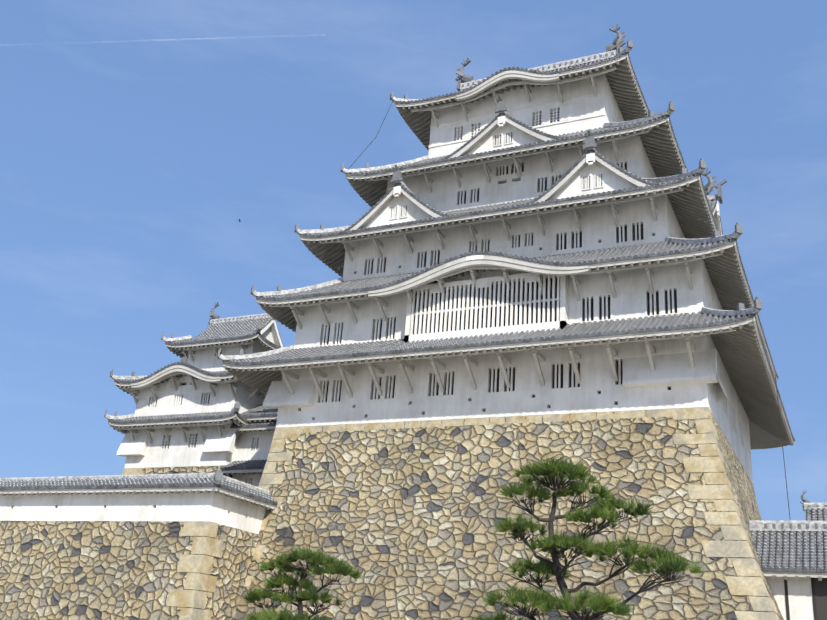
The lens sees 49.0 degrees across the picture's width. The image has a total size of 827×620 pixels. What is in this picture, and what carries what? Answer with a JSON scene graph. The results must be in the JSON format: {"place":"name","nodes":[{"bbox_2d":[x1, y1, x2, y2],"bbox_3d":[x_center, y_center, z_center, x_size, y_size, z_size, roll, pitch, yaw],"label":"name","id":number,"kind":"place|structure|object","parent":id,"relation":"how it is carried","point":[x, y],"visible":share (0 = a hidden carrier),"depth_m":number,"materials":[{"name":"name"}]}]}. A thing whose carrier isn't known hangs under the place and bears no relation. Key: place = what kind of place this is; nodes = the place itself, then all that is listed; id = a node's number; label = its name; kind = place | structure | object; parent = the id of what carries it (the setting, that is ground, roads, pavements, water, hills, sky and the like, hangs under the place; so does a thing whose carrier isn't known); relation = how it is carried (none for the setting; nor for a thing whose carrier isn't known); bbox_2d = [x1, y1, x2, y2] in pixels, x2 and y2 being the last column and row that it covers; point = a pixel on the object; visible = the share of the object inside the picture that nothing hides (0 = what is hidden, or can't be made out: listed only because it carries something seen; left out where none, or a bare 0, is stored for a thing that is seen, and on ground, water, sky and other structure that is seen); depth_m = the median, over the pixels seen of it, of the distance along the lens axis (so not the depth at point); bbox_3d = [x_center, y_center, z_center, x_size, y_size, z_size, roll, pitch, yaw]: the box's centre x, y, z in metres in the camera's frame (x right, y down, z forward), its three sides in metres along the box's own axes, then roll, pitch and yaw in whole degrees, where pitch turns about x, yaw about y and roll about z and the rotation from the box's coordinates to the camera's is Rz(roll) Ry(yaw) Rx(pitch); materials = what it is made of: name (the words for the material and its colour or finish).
{"place":"outdoors","nodes":[
{"label":"outdoors","id":0,"kind":"place"},
{"bbox_2d":[0,491,265,619],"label":"terrace wall","id":1,"kind":"structure","parent":0,"point":[124,570],"depth_m":50.67,"materials":[{"name":"beige stone"}]},
{"bbox_2d":[0,487,275,510],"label":"roof eaves","id":2,"kind":"object","parent":1,"relation":"attached to","point":[232,495],"visible":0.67,"depth_m":51.82,"materials":[{"name":"white paint"}]},
{"bbox_2d":[0,473,276,505],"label":"wall roof tiles","id":3,"kind":"object","parent":2,"relation":"on","point":[156,476],"visible":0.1,"depth_m":52.81,"materials":[{"name":"grey tile"}]},
{"bbox_2d":[0,476,277,504],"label":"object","id":4,"kind":"object","parent":1,"relation":"on","point":[113,483],"visible":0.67,"depth_m":52.24,"materials":[{"name":"tile"}]},
{"bbox_2d":[214,469,222,480],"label":"terrace wall ornaments","id":5,"kind":"object","parent":1,"relation":"attached to","point":[218,476],"visible":1,"depth_m":48.72,"materials":[{"name":"paint"}]},
{"bbox_2d":[3,34,324,45],"bbox_3d":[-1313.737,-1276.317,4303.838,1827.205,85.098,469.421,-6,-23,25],"label":"contrail","id":6,"kind":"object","parent":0,"point":[172,39],"depth_m":4267.23,"materials":[{"name":"white"}]},
{"bbox_2d":[121,465,231,477],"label":"stone base","id":7,"kind":"object","parent":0,"point":[172,470],"visible":0.06,"depth_m":69.65,"materials":[{"name":"beige stone"}]},
{"bbox_2d":[117,340,273,486],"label":"turret walls","id":8,"kind":"structure","parent":0,"point":[213,449],"depth_m":70.79,"materials":[{"name":"white paint"}]},
{"bbox_2d":[108,318,282,474],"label":"roof eaves","id":9,"kind":"object","parent":8,"relation":"attached to","point":[173,374],"visible":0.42,"depth_m":71.51,"materials":[{"name":"white paint"}]},
{"bbox_2d":[105,313,283,469],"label":"roof tiles","id":10,"kind":"object","parent":9,"relation":"on","point":[114,377],"visible":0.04,"depth_m":74.33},
{"bbox_2d":[104,302,268,416],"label":"roof ornaments","id":11,"kind":"object","parent":10,"relation":"attached to","point":[184,359],"visible":0.56,"depth_m":73.91},
{"bbox_2d":[108,317,283,469],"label":"turret roofs","id":12,"kind":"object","parent":10,"relation":"attached to","point":[221,331],"visible":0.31,"depth_m":71.64,"materials":[{"name":"grey tile"}]},
{"bbox_2d":[0,0,826,519],"label":"sky","id":13,"kind":"structure","parent":0,"point":[130,170],"materials":[{"name":"blue"}]},
{"bbox_2d":[263,73,752,482],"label":"castle walls","id":14,"kind":"structure","parent":0,"point":[493,305],"depth_m":54.55,"materials":[{"name":"white paint"}]},
{"bbox_2d":[223,54,794,449],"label":"roof eaves","id":15,"kind":"object","parent":14,"relation":"attached to","point":[739,348],"visible":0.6,"depth_m":56.01,"materials":[{"name":"white paint"}]},
{"bbox_2d":[219,46,792,437],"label":"roof tiles","id":16,"kind":"object","parent":15,"relation":"on","point":[736,313],"visible":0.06,"depth_m":56.95,"materials":[{"name":"grey tile"}]},
{"bbox_2d":[217,24,762,357],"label":"roof ornaments","id":17,"kind":"object","parent":16,"relation":"attached to","point":[618,43],"visible":0.73,"depth_m":60.93},
{"bbox_2d":[223,52,794,440],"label":"castle keep roofs","id":18,"kind":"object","parent":15,"relation":"attached to","point":[395,346],"visible":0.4,"depth_m":54.18,"materials":[{"name":"tile"}]},
{"bbox_2d":[348,101,789,517],"bbox_3d":[7.688,2.601,56.049,27.874,40.156,1.041,-2,-22,17],"label":"lightning cable","id":19,"kind":"object","parent":15,"relation":"hanging from","point":[775,374],"visible":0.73,"depth_m":50.25,"materials":[{"name":"brown metal"}]},
{"bbox_2d":[766,576,826,619],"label":"yagura walls","id":20,"kind":"structure","parent":0,"point":[802,598],"depth_m":43.20,"materials":[{"name":"white paint"}]},
{"bbox_2d":[763,572,826,580],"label":"roof eaves","id":21,"kind":"object","parent":20,"relation":"attached to","point":[786,575],"visible":0.04,"depth_m":42.99,"materials":[{"name":"white paint"}]},
{"bbox_2d":[749,503,826,572],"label":"roof tiles","id":22,"kind":"object","parent":21,"relation":"on","point":[755,525],"visible":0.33,"depth_m":45.94,"materials":[{"name":"grey tile"}]},
{"bbox_2d":[751,507,826,572],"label":"yagura roof rows","id":23,"kind":"object","parent":22,"relation":"attached to","point":[791,554],"visible":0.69,"depth_m":44.84,"materials":[{"name":"grey tile"}]},
{"bbox_2d":[764,489,826,528],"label":"roof ornaments","id":24,"kind":"object","parent":22,"relation":"attached to","point":[803,499],"visible":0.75,"depth_m":46.67},
{"label":"ground","id":25,"kind":"structure","parent":0,"visible":0},
{"bbox_2d":[242,545,363,619],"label":"pine tree","id":26,"kind":"object","parent":25,"relation":"on","point":[286,565],"visible":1,"depth_m":15.07,"materials":[{"name":"green plant"}]},
{"bbox_2d":[233,407,783,619],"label":"keep stone base","id":27,"kind":"object","parent":25,"relation":"on","point":[405,515],"visible":0.73,"depth_m":47.63,"materials":[{"name":"beige stone"}]},
{"bbox_2d":[466,452,707,619],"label":"pine tree","id":28,"kind":"object","parent":25,"relation":"on","point":[597,604],"visible":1,"depth_m":13.33,"materials":[{"name":"green plant"}]}
]}

